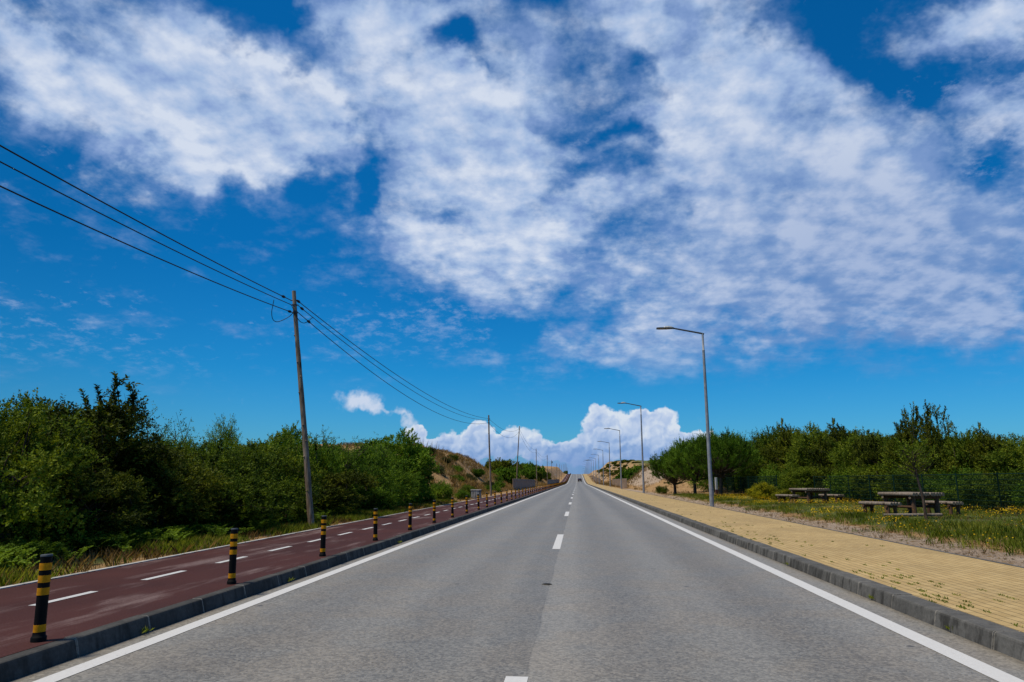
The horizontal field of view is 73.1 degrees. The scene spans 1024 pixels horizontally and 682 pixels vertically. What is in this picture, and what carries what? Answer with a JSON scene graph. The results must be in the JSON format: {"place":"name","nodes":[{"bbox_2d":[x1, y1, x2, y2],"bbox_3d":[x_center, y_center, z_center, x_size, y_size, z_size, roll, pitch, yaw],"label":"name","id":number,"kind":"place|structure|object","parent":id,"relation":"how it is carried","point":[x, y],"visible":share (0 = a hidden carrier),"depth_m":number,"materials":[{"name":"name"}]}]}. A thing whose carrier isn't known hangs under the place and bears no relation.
{"place":"outdoors","nodes":[
{"label":"outdoors","id":0,"kind":"place"},
{"bbox_2d":[0,498,456,586],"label":"grass","id":1,"kind":"structure","parent":0,"point":[180,545],"depth_m":14.16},
{"bbox_2d":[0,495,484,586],"bbox_3d":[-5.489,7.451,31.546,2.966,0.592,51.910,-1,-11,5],"label":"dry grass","id":2,"kind":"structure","parent":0,"point":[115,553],"depth_m":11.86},
{"bbox_2d":[0,474,569,657],"bbox_3d":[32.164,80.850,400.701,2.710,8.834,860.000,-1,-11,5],"label":"cycle path","id":3,"kind":"structure","parent":0,"point":[124,592],"depth_m":9.38,"materials":[{"name":"asphalt"}]},
{"bbox_2d":[30,554,52,642],"bbox_3d":[-3.941,2.156,5.793,0.116,0.704,0.116,-3,-12,5],"label":"bollard","id":4,"kind":"object","parent":3,"relation":"on","point":[41,606],"visible":1,"depth_m":5.76,"materials":[{"name":"plastic"}]},
{"bbox_2d":[227,528,237,584],"bbox_3d":[-3.620,2.793,8.956,0.116,0.704,0.116,-3,-12,5],"label":"bollard","id":5,"kind":"object","parent":3,"relation":"on","point":[233,556],"visible":0.98,"depth_m":8.92,"materials":[{"name":"plastic"}]},
{"bbox_2d":[31,491,527,605],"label":"cycle path centre line","id":6,"kind":"object","parent":3,"relation":"on","point":[58,599],"visible":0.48,"depth_m":9.74,"materials":[{"name":"paint"}]},
{"bbox_2d":[319,515,326,556],"bbox_3d":[-3.333,3.446,12.193,0.116,0.704,0.116,-2,-12,5],"label":"bollard","id":7,"kind":"object","parent":3,"relation":"on","point":[323,537],"visible":0.99,"depth_m":12.16,"materials":[{"name":"plastic"}]},
{"bbox_2d":[373,508,377,540],"bbox_3d":[-3.029,4.076,15.316,0.116,0.704,0.116,-3,-12,5],"label":"bollard","id":8,"kind":"object","parent":3,"relation":"on","point":[375,527],"visible":0.96,"depth_m":15.28,"materials":[{"name":"plastic"}]},
{"bbox_2d":[408,503,411,529],"bbox_3d":[-2.734,4.726,18.543,0.116,0.704,0.116,-2,-12,5],"label":"bollard","id":9,"kind":"object","parent":3,"relation":"on","point":[410,518],"visible":0.99,"depth_m":18.50,"materials":[{"name":"plastic"}]},
{"bbox_2d":[0,0,1023,473],"label":"sky","id":10,"kind":"structure","parent":0,"point":[503,205],"materials":[{"name":"blue"}]},
{"bbox_2d":[4,444,1023,656],"bbox_3d":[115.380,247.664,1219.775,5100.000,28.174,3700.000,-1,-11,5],"label":"ground","id":11,"kind":"structure","parent":0,"point":[1017,560],"depth_m":22.32,"materials":[{"name":"soil"}]},
{"bbox_2d":[0,387,108,553],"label":"tree","id":12,"kind":"object","parent":11,"relation":"on","point":[40,503],"visible":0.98,"depth_m":12.03,"materials":[{"name":"green plant"}]},
{"bbox_2d":[0,390,108,532],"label":"tree","id":13,"kind":"object","parent":11,"relation":"on","point":[20,407],"depth_m":17.89,"materials":[{"name":"green plant"}]},
{"bbox_2d":[0,454,153,541],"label":"bush","id":14,"kind":"object","parent":11,"relation":"on","point":[121,492],"visible":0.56,"depth_m":13.26,"materials":[{"name":"green plant"}]},
{"bbox_2d":[0,371,195,533],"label":"tree","id":15,"kind":"object","parent":11,"relation":"on","point":[114,419],"visible":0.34,"depth_m":14.83,"materials":[{"name":"green plant"}]},
{"bbox_2d":[109,394,226,524],"bbox_3d":[-10.710,3.741,21.084,3.563,4.035,3.169,11,-16,-44],"label":"tree","id":16,"kind":"object","parent":11,"relation":"on","point":[168,439],"visible":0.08,"depth_m":21.24,"materials":[{"name":"green plant"}]},
{"bbox_2d":[106,426,233,533],"bbox_3d":[-8.308,3.390,16.369,3.894,2.641,3.210,-6,-13,27],"label":"bush","id":17,"kind":"object","parent":11,"relation":"on","point":[186,503],"visible":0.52,"depth_m":15.67,"materials":[{"name":"green plant"}]},
{"bbox_2d":[0,504,395,571],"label":"bracken","id":18,"kind":"object","parent":11,"relation":"on","point":[12,550],"visible":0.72,"depth_m":12.52,"materials":[{"name":"green plant"}]},
{"bbox_2d":[145,436,293,523],"bbox_3d":[-8.114,3.925,18.918,3.689,2.604,3.814,-9,-15,38],"label":"tree","id":19,"kind":"object","parent":11,"relation":"on","point":[228,462],"visible":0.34,"depth_m":18.91,"materials":[{"name":"green plant"}]},
{"bbox_2d":[198,413,242,462],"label":"tree","id":20,"kind":"object","parent":11,"relation":"on","point":[227,435],"visible":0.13,"depth_m":25.66,"materials":[{"name":"green plant"}]},
{"bbox_2d":[158,465,286,532],"bbox_3d":[-7.449,4.057,17.599,3.038,1.740,3.141,-10,-15,41],"label":"bush","id":21,"kind":"object","parent":11,"relation":"on","point":[234,493],"visible":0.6,"depth_m":17.43,"materials":[{"name":"green plant"}]},
{"bbox_2d":[212,429,327,506],"bbox_3d":[-8.181,4.418,22.333,4.239,3.046,3.396,-10,-15,42],"label":"tree","id":22,"kind":"object","parent":11,"relation":"on","point":[288,472],"visible":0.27,"depth_m":21.95,"materials":[{"name":"green plant"}]},
{"bbox_2d":[0,474,566,588],"bbox_3d":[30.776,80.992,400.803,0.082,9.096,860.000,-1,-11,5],"label":"path edging","id":23,"kind":"object","parent":11,"relation":"on","point":[19,584],"visible":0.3,"depth_m":11.97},
{"bbox_2d":[246,475,323,523],"bbox_3d":[-6.968,4.725,20.192,3.083,1.613,2.905,-1,-11,4],"label":"bush","id":24,"kind":"object","parent":11,"relation":"on","point":[299,508],"visible":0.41,"depth_m":20.01,"materials":[{"name":"green plant"}]},
{"bbox_2d":[257,420,343,511],"bbox_3d":[-8.098,4.696,25.243,4.393,3.790,3.792,8,-14,-35],"label":"tree","id":25,"kind":"object","parent":11,"relation":"on","point":[325,457],"visible":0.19,"depth_m":25.45,"materials":[{"name":"green plant"}]},
{"bbox_2d":[292,290,313,524],"bbox_3d":[-6.138,1.949,20.272,1.146,7.102,0.204,-1,-11,5],"label":"utility pole","id":26,"kind":"object","parent":11,"relation":"on","point":[309,500],"visible":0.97,"depth_m":20.14,"materials":[{"name":"brown wood"}]},
{"bbox_2d":[0,145,291,300],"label":"overhead cable","id":27,"kind":"object","parent":26,"relation":"attached to","point":[283,296],"visible":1,"depth_m":12.79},
{"bbox_2d":[0,161,291,304],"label":"overhead cable","id":28,"kind":"object","parent":26,"relation":"attached to","point":[127,226],"visible":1,"depth_m":12.81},
{"bbox_2d":[0,185,292,312],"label":"overhead cable","id":29,"kind":"object","parent":26,"relation":"attached to","point":[289,311],"visible":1,"depth_m":12.70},
{"bbox_2d":[299,306,479,419],"bbox_3d":[-4.287,3.394,40.941,0.084,0.928,41.314,-1,-11,6],"label":"overhead cable","id":30,"kind":"object","parent":26,"relation":"attached to","point":[301,308],"visible":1,"depth_m":27.26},
{"bbox_2d":[298,312,484,423],"bbox_3d":[-4.270,3.745,40.867,0.084,1.180,41.312,-1,-11,6],"label":"overhead cable","id":31,"kind":"object","parent":26,"relation":"attached to","point":[367,368],"visible":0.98,"depth_m":26.79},
{"bbox_2d":[296,300,487,418],"bbox_3d":[-4.299,3.177,40.971,0.084,0.784,41.346,-1,-11,6],"label":"overhead cable","id":32,"kind":"object","parent":26,"relation":"attached to","point":[298,301],"visible":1,"depth_m":27.07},
{"bbox_2d":[295,427,378,509],"bbox_3d":[-7.233,5.160,27.616,3.803,3.801,4.275,2,-12,-12],"label":"tree","id":33,"kind":"object","parent":11,"relation":"on","point":[348,456],"visible":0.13,"depth_m":27.49,"materials":[{"name":"green plant"}]},
{"bbox_2d":[293,465,382,514],"bbox_3d":[-6.511,5.409,24.853,3.650,2.027,3.009,2,-12,-10],"label":"bush","id":34,"kind":"object","parent":11,"relation":"on","point":[334,495],"visible":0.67,"depth_m":24.45,"materials":[{"name":"green plant"}]},
{"bbox_2d":[317,436,405,508],"bbox_3d":[-6.895,5.824,29.981,4.636,3.361,4.003,-9,-15,38],"label":"tree","id":35,"kind":"object","parent":11,"relation":"on","point":[375,459],"visible":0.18,"depth_m":29.71,"materials":[{"name":"green plant"}]},
{"bbox_2d":[340,480,404,510],"bbox_3d":[-6.186,6.417,28.873,3.476,1.771,3.341,1,-11,-4],"label":"bush","id":36,"kind":"object","parent":11,"relation":"on","point":[388,496],"visible":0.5,"depth_m":28.23,"materials":[{"name":"green plant"}]},
{"bbox_2d":[346,441,423,497],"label":"tree","id":37,"kind":"object","parent":11,"relation":"on","point":[409,475],"visible":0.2,"depth_m":33.12,"materials":[{"name":"green plant"}]},
{"bbox_2d":[354,427,440,503],"bbox_3d":[-6.471,6.942,37.940,5.236,4.374,5.273,-4,-12,17],"label":"tree","id":38,"kind":"object","parent":11,"relation":"on","point":[418,457],"visible":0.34,"depth_m":37.33,"materials":[{"name":"green plant"}]},
{"bbox_2d":[375,473,420,506],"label":"bush","id":39,"kind":"object","parent":11,"relation":"on","point":[406,492],"visible":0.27,"depth_m":33.06,"materials":[{"name":"green plant"}]},
{"bbox_2d":[419,491,436,501],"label":"bush","id":40,"kind":"object","parent":11,"relation":"on","point":[432,497],"visible":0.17,"depth_m":39.79,"materials":[{"name":"green plant"}]},
{"bbox_2d":[338,442,536,498],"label":"dry grass","id":41,"kind":"structure","parent":11,"relation":"on","point":[456,484],"depth_m":72.67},
{"bbox_2d":[413,435,466,469],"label":"dry stalks","id":42,"kind":"object","parent":11,"relation":"on","point":[451,464],"visible":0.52,"depth_m":75.45,"materials":[{"name":"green plant"}]},
{"bbox_2d":[426,479,454,499],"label":"bush","id":43,"kind":"object","parent":11,"relation":"on","point":[443,490],"visible":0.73,"depth_m":43.67,"materials":[{"name":"green plant"}]},
{"bbox_2d":[454,490,471,499],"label":"bush","id":44,"kind":"object","parent":11,"relation":"on","point":[461,494],"visible":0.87,"depth_m":48.07,"materials":[{"name":"green plant"}]},
{"bbox_2d":[471,489,480,498],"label":"concrete box","id":45,"kind":"object","parent":11,"relation":"on","point":[474,492],"visible":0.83,"depth_m":50.60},
{"bbox_2d":[488,415,491,495],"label":"utility pole","id":46,"kind":"object","parent":11,"relation":"on","point":[489,457],"visible":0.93,"depth_m":60.42,"materials":[{"name":"brown wood"}]},
{"bbox_2d":[485,457,515,470],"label":"bush","id":47,"kind":"object","parent":11,"relation":"on","point":[496,464],"visible":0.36,"depth_m":137.06,"materials":[{"name":"green plant"}]},
{"bbox_2d":[491,465,521,483],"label":"bush","id":48,"kind":"object","parent":11,"relation":"on","point":[508,475],"visible":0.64,"depth_m":124.83,"materials":[{"name":"green plant"}]},
{"bbox_2d":[513,479,534,489],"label":"board wall","id":49,"kind":"structure","parent":11,"relation":"on","point":[522,483],"depth_m":106.12,"materials":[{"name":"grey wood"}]},
{"bbox_2d":[528,465,546,479],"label":"bush","id":50,"kind":"object","parent":11,"relation":"on","point":[541,468],"visible":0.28,"depth_m":216.48,"materials":[{"name":"green plant"}]},
{"bbox_2d":[589,462,649,487],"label":"dry grass","id":51,"kind":"structure","parent":11,"relation":"on","point":[612,485],"depth_m":142.54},
{"bbox_2d":[612,478,627,488],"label":"board fence","id":52,"kind":"object","parent":11,"relation":"on","point":[617,482],"visible":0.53,"depth_m":112.32,"materials":[{"name":"grey wood"}]},
{"bbox_2d":[614,469,637,479],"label":"bush","id":53,"kind":"object","parent":11,"relation":"on","point":[627,474],"visible":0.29,"depth_m":146.04,"materials":[{"name":"green plant"}]},
{"bbox_2d":[617,402,644,492],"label":"street lamp","id":54,"kind":"object","parent":11,"relation":"on","point":[643,484],"visible":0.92,"depth_m":73.30,"materials":[{"name":"metal"}]},
{"bbox_2d":[648,448,691,493],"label":"pine tree","id":55,"kind":"object","parent":11,"relation":"on","point":[656,465],"visible":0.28,"depth_m":61.90,"materials":[{"name":"green plant"}]},
{"bbox_2d":[656,326,713,506],"bbox_3d":[9.193,3.901,36.780,2.585,9.650,0.310,-1,-11,4],"label":"street lamp","id":56,"kind":"object","parent":11,"relation":"on","point":[711,492],"visible":0.95,"depth_m":36.57,"materials":[{"name":"metal"}]},
{"bbox_2d":[660,436,721,493],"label":"pine tree","id":57,"kind":"object","parent":11,"relation":"on","point":[674,453],"visible":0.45,"depth_m":59.00,"materials":[{"name":"green plant"}]},
{"bbox_2d":[685,433,729,491],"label":"tree","id":58,"kind":"object","parent":11,"relation":"on","point":[703,485],"visible":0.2,"depth_m":73.11,"materials":[{"name":"green plant"}]},
{"bbox_2d":[681,426,760,495],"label":"pine tree","id":59,"kind":"object","parent":11,"relation":"on","point":[731,451],"visible":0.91,"depth_m":52.23,"materials":[{"name":"green plant"}]},
{"bbox_2d":[707,427,760,492],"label":"tree","id":60,"kind":"object","parent":11,"relation":"on","point":[735,476],"visible":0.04,"depth_m":66.27,"materials":[{"name":"green plant"}]},
{"bbox_2d":[713,475,777,496],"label":"wire fence","id":61,"kind":"object","parent":11,"relation":"on","point":[740,482],"visible":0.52,"depth_m":52.77,"materials":[{"name":"green metal"}]},
{"bbox_2d":[732,466,767,494],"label":"bush","id":62,"kind":"object","parent":11,"relation":"on","point":[750,473],"visible":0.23,"depth_m":53.91,"materials":[{"name":"green plant"}]},
{"bbox_2d":[732,428,772,483],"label":"tree","id":63,"kind":"object","parent":11,"relation":"on","point":[757,431],"visible":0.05,"depth_m":59.40,"materials":[{"name":"green plant"}]},
{"bbox_2d":[744,481,779,498],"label":"flowering bush","id":64,"kind":"object","parent":11,"relation":"on","point":[763,489],"visible":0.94,"depth_m":41.81,"materials":[{"name":"yellow plant"}]},
{"bbox_2d":[745,423,799,477],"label":"tree","id":65,"kind":"object","parent":11,"relation":"on","point":[766,438],"visible":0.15,"depth_m":54.26,"materials":[{"name":"green plant"}]},
{"bbox_2d":[758,461,801,490],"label":"bush","id":66,"kind":"object","parent":11,"relation":"on","point":[770,473],"visible":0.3,"depth_m":48.88,"materials":[{"name":"green plant"}]},
{"bbox_2d":[769,488,799,500],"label":"flowering bush","id":67,"kind":"object","parent":11,"relation":"on","point":[786,491],"visible":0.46,"depth_m":39.74,"materials":[{"name":"green plant"}]},
{"bbox_2d":[759,418,810,483],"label":"tree","id":68,"kind":"object","parent":11,"relation":"on","point":[781,445],"visible":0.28,"depth_m":50.39,"materials":[{"name":"green plant"}]},
{"bbox_2d":[775,494,799,502],"bbox_3d":[14.134,8.167,35.364,0.480,0.587,1.380,3,-12,-15],"label":"log bench","id":69,"kind":"object","parent":11,"relation":"on","point":[784,496],"visible":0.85,"depth_m":35.34,"materials":[{"name":"grey wood"}]},
{"bbox_2d":[777,462,830,496],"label":"bush","id":70,"kind":"object","parent":11,"relation":"on","point":[797,476],"visible":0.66,"depth_m":43.67,"materials":[{"name":"green plant"}]},
{"bbox_2d":[589,477,1023,567],"bbox_3d":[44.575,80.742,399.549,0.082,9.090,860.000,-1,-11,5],"label":"pavement edging","id":71,"kind":"object","parent":11,"relation":"on","point":[873,538],"visible":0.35,"depth_m":14.96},
{"bbox_2d":[789,488,829,502],"bbox_3d":[15.426,8.085,35.739,1.369,0.897,1.534,3,-12,-12],"label":"picnic table","id":72,"kind":"object","parent":11,"relation":"on","point":[809,492],"visible":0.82,"depth_m":35.25,"materials":[{"name":"grey wood"}]},
{"bbox_2d":[783,422,847,497],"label":"tree","id":73,"kind":"object","parent":11,"relation":"on","point":[792,458],"visible":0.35,"depth_m":46.46,"materials":[{"name":"green plant"}]},
{"bbox_2d":[818,494,844,502],"bbox_3d":[16.720,8.306,36.053,0.480,0.587,1.408,3,-12,-17],"label":"log bench","id":74,"kind":"object","parent":11,"relation":"on","point":[836,496],"visible":0.69,"depth_m":35.60,"materials":[{"name":"grey wood"}]},
{"bbox_2d":[800,417,870,493],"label":"tree","id":75,"kind":"object","parent":11,"relation":"on","point":[833,435],"visible":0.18,"depth_m":43.53,"materials":[{"name":"green plant"}]},
{"bbox_2d":[653,493,1023,565],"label":"dry litter","id":76,"kind":"object","parent":11,"relation":"on","point":[877,532],"visible":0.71,"depth_m":17.05,"materials":[{"name":"beige plant"}]},
{"bbox_2d":[822,461,864,500],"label":"bush","id":77,"kind":"object","parent":11,"relation":"on","point":[844,475],"visible":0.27,"depth_m":39.00,"materials":[{"name":"green plant"}]},
{"bbox_2d":[826,426,887,500],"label":"tree","id":78,"kind":"object","parent":11,"relation":"on","point":[843,457],"visible":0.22,"depth_m":40.04,"materials":[{"name":"green plant"}]},
{"bbox_2d":[708,493,1023,542],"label":"yellow flowers","id":79,"kind":"object","parent":11,"relation":"on","point":[872,508],"visible":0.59,"depth_m":25.17,"materials":[{"name":"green plant"}]},
{"bbox_2d":[848,460,900,501],"bbox_3d":[19.700,7.369,36.227,3.814,2.358,3.689,-10,-15,41],"label":"bush","id":80,"kind":"object","parent":11,"relation":"on","point":[875,469],"visible":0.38,"depth_m":36.13,"materials":[{"name":"green plant"}]},
{"bbox_2d":[858,501,901,513],"bbox_3d":[12.530,5.775,23.500,0.480,0.587,1.405,4,-12,-19],"label":"log bench","id":81,"kind":"object","parent":11,"relation":"on","point":[887,505],"visible":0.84,"depth_m":23.21,"materials":[{"name":"grey wood"}]},
{"bbox_2d":[848,424,919,499],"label":"tree","id":82,"kind":"object","parent":11,"relation":"on","point":[863,448],"visible":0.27,"depth_m":37.48,"materials":[{"name":"green plant"}]},
{"bbox_2d":[876,427,925,503],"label":"tree","id":83,"kind":"object","parent":11,"relation":"on","point":[884,465],"visible":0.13,"depth_m":35.55,"materials":[{"name":"green plant"}]},
{"bbox_2d":[872,463,946,504],"bbox_3d":[19.128,6.887,32.774,3.558,2.164,3.352,6,-13,-25],"label":"bush","id":84,"kind":"object","parent":11,"relation":"on","point":[898,472],"visible":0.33,"depth_m":32.48,"materials":[{"name":"green plant"}]},
{"bbox_2d":[878,492,944,513],"bbox_3d":[13.824,5.693,23.875,1.364,0.897,1.538,3,-12,-16],"label":"picnic table","id":85,"kind":"object","parent":11,"relation":"on","point":[911,497],"visible":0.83,"depth_m":23.47,"materials":[{"name":"grey wood"}]},
{"bbox_2d":[884,436,939,519],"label":"sapling","id":86,"kind":"object","parent":11,"relation":"on","point":[923,459],"visible":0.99,"depth_m":21.07,"materials":[{"name":"green plant"}]},
{"bbox_2d":[882,513,942,516],"bbox_3d":[12.922,5.611,22.260,2.050,0.095,0.100,1,-11,-7],"label":"ground log","id":87,"kind":"object","parent":11,"relation":"on","point":[922,514],"visible":0.81,"depth_m":22.24,"materials":[{"name":"grey wood"}]},
{"bbox_2d":[813,472,1023,513],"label":"wire fence","id":88,"kind":"object","parent":11,"relation":"on","point":[925,487],"visible":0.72,"depth_m":28.07,"materials":[{"name":"green metal"}]},
{"bbox_2d":[879,399,963,500],"bbox_3d":[20.657,5.581,34.304,3.466,5.383,4.258,11,-16,-43],"label":"tree","id":89,"kind":"object","parent":11,"relation":"on","point":[927,427],"visible":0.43,"depth_m":34.17,"materials":[{"name":"green plant"}]},
{"bbox_2d":[925,501,963,514],"bbox_3d":[15.116,5.914,24.189,0.480,0.587,1.359,2,-12,-12],"label":"log bench","id":90,"kind":"object","parent":11,"relation":"on","point":[951,504],"visible":0.59,"depth_m":23.74,"materials":[{"name":"grey wood"}]},
{"bbox_2d":[910,432,986,483],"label":"tree","id":91,"kind":"object","parent":11,"relation":"on","point":[952,461],"visible":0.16,"depth_m":32.60,"materials":[{"name":"green plant"}]},
{"bbox_2d":[909,463,998,507],"bbox_3d":[19.133,6.318,29.681,3.476,2.118,3.341,2,-12,-12],"label":"bush","id":92,"kind":"object","parent":11,"relation":"on","point":[944,483],"visible":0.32,"depth_m":29.38,"materials":[{"name":"green plant"}]},
{"bbox_2d":[932,426,996,475],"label":"tree","id":93,"kind":"object","parent":11,"relation":"on","point":[954,443],"visible":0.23,"depth_m":32.44,"materials":[{"name":"green plant"}]},
{"bbox_2d":[951,421,1018,503],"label":"tree","id":94,"kind":"object","parent":11,"relation":"on","point":[985,442],"visible":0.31,"depth_m":31.35,"materials":[{"name":"green plant"}]},
{"bbox_2d":[947,465,1023,510],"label":"bush","id":95,"kind":"object","parent":11,"relation":"on","point":[976,496],"visible":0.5,"depth_m":26.96,"materials":[{"name":"green plant"}]},
{"bbox_2d":[973,436,1023,504],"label":"tree","id":96,"kind":"object","parent":11,"relation":"on","point":[999,456],"visible":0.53,"depth_m":30.25,"materials":[{"name":"green plant"}]},
{"bbox_2d":[995,432,1023,449],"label":"tree","id":97,"kind":"object","parent":11,"relation":"on","point":[1016,440],"visible":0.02,"depth_m":36.24,"materials":[{"name":"plant"}]},
{"bbox_2d":[1007,480,1023,511],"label":"bush","id":98,"kind":"object","parent":11,"relation":"on","point":[1020,494],"visible":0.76,"depth_m":25.51,"materials":[{"name":"green plant"}]},
{"bbox_2d":[10,474,1023,681],"bbox_3d":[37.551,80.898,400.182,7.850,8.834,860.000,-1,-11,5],"label":"road","id":99,"kind":"structure","parent":0,"point":[631,594],"depth_m":7.22,"materials":[{"name":"asphalt"}]},
{"bbox_2d":[0,475,570,681],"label":"kerb","id":100,"kind":"structure","parent":99,"relation":"on","point":[15,666],"depth_m":7.18,"materials":[{"name":"concrete"}]},
{"bbox_2d":[33,476,570,681],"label":"road edge line","id":101,"kind":"object","parent":99,"relation":"on","point":[63,674],"visible":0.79,"depth_m":7.20,"materials":[{"name":"paint"}]},
{"bbox_2d":[504,474,576,681],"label":"road centre line","id":102,"kind":"object","parent":99,"relation":"on","point":[558,542],"visible":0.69,"depth_m":14.99,"materials":[{"name":"paint"}]},
{"bbox_2d":[582,476,1023,681],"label":"road edge line","id":103,"kind":"object","parent":99,"relation":"on","point":[977,665],"visible":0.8,"depth_m":7.20,"materials":[{"name":"paint"}]},
{"bbox_2d":[583,476,1023,661],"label":"kerb","id":104,"kind":"structure","parent":99,"relation":"on","point":[996,637],"depth_m":8.11,"materials":[{"name":"concrete"}]},
{"bbox_2d":[620,470,744,493],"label":"dry grass","id":105,"kind":"structure","parent":0,"point":[667,486],"depth_m":86.53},
{"bbox_2d":[583,474,1023,632],"bbox_3d":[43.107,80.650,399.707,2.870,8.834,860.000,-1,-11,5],"label":"pavement","id":106,"kind":"structure","parent":0,"point":[966,578],"depth_m":11.33,"materials":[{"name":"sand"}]},
{"bbox_2d":[641,499,1022,626],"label":"pavement weeds","id":107,"kind":"object","parent":106,"relation":"on","point":[946,601],"visible":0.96,"depth_m":8.82,"materials":[{"name":"green plant"}]},
{"bbox_2d":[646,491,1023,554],"bbox_3d":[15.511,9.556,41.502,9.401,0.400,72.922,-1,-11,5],"label":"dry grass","id":108,"kind":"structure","parent":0,"point":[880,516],"depth_m":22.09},
{"bbox_2d":[668,493,1023,555],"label":"grass","id":109,"kind":"structure","parent":0,"point":[986,528],"depth_m":19.48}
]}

